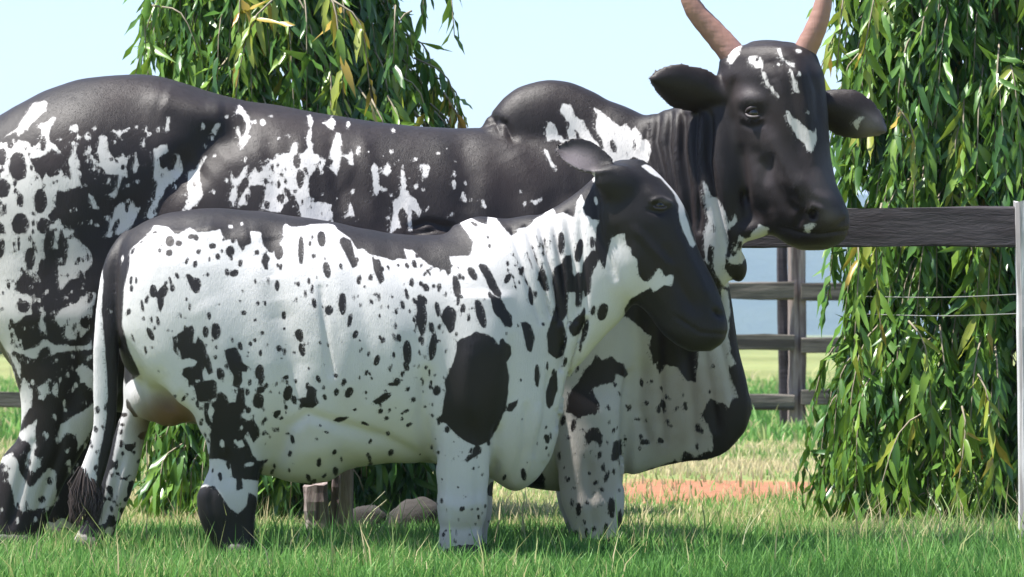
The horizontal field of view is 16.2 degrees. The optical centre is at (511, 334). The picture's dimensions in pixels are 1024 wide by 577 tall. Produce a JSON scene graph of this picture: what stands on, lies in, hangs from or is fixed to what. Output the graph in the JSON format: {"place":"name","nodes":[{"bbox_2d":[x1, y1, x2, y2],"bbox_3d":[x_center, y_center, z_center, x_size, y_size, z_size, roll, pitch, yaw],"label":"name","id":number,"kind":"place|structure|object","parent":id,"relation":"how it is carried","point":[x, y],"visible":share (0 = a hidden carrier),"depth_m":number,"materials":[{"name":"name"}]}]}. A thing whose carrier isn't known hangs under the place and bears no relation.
{"place":"outdoors","nodes":[
{"label":"outdoors","id":0,"kind":"place"},
{"bbox_2d":[0,365,838,442],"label":"grass","id":1,"kind":"structure","parent":0,"point":[764,425],"depth_m":28.56,"materials":[{"name":"green plant"}]},
{"bbox_2d":[0,433,960,496],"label":"grass","id":2,"kind":"structure","parent":0,"point":[760,461],"depth_m":20.11,"materials":[{"name":"green plant"}]},
{"bbox_2d":[0,335,1016,521],"bbox_3d":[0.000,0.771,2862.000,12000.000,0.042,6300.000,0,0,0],"label":"ground","id":3,"kind":"structure","parent":0,"point":[763,364],"depth_m":19.46,"materials":[{"name":"green plant"}]},
{"bbox_2d":[122,0,494,522],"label":"weeping tree","id":4,"kind":"object","parent":3,"relation":"on","point":[346,58],"visible":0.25,"depth_m":14.52,"materials":[{"name":"green plant"}]},
{"bbox_2d":[303,474,340,530],"bbox_3d":[-0.705,0.646,13.368,0.143,0.351,0.126,0,0,0],"label":"wooden stump","id":5,"kind":"object","parent":3,"relation":"on","point":[315,492],"visible":0.52,"depth_m":13.32,"materials":[{"name":"brown wood"}]},
{"bbox_2d":[353,505,387,527],"bbox_3d":[-0.549,0.752,13.802,0.153,0.188,0.178,0,0,0],"label":"rock","id":6,"kind":"object","parent":3,"relation":"on","point":[362,509],"visible":0.32,"depth_m":13.73,"materials":[{"name":"grey stone"}]},
{"bbox_2d":[67,138,727,559],"bbox_3d":[-0.395,0.073,11.997,2.222,1.443,0.586,0,0,0],"label":"cow","id":7,"kind":"object","parent":3,"relation":"on","point":[255,346],"visible":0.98,"depth_m":11.80},
{"bbox_2d":[387,497,437,528],"bbox_3d":[-0.371,0.746,13.752,0.222,0.252,0.231,0,0,0],"label":"rock","id":8,"kind":"object","parent":3,"relation":"on","point":[411,504],"visible":0.4,"depth_m":13.66,"materials":[{"name":"grey stone"}]},
{"bbox_2d":[0,0,886,548],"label":"cow","id":9,"kind":"object","parent":3,"relation":"on","point":[734,154],"visible":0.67,"depth_m":12.44},
{"bbox_2d":[0,247,1015,428],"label":"wooden fence","id":10,"kind":"object","parent":3,"relation":"on","point":[791,291],"visible":0.18,"depth_m":28.09,"materials":[{"name":"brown wood"}]},
{"bbox_2d":[338,201,1023,541],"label":"wooden fence","id":11,"kind":"object","parent":3,"relation":"on","point":[981,226],"visible":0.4,"depth_m":12.93,"materials":[{"name":"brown wood"}]},
{"bbox_2d":[794,0,1023,526],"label":"weeping tree","id":12,"kind":"object","parent":3,"relation":"on","point":[898,398],"visible":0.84,"depth_m":13.92,"materials":[{"name":"green plant"}]},
{"bbox_2d":[0,0,1021,194],"label":"sky","id":13,"kind":"structure","parent":0,"point":[610,49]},
{"bbox_2d":[0,475,1023,576],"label":"grass","id":14,"kind":"structure","parent":0,"point":[923,548],"depth_m":11.61,"materials":[{"name":"green plant"}]},
{"bbox_2d":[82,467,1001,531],"bbox_3d":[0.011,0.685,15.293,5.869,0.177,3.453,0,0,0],"label":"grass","id":15,"kind":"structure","parent":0,"point":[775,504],"depth_m":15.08,"materials":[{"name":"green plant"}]},
{"bbox_2d":[729,194,950,334],"bbox_3d":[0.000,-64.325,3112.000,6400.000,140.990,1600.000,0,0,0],"label":"hills","id":16,"kind":"structure","parent":0,"point":[755,316],"depth_m":2453.06,"materials":[{"name":"blue"}]}
]}

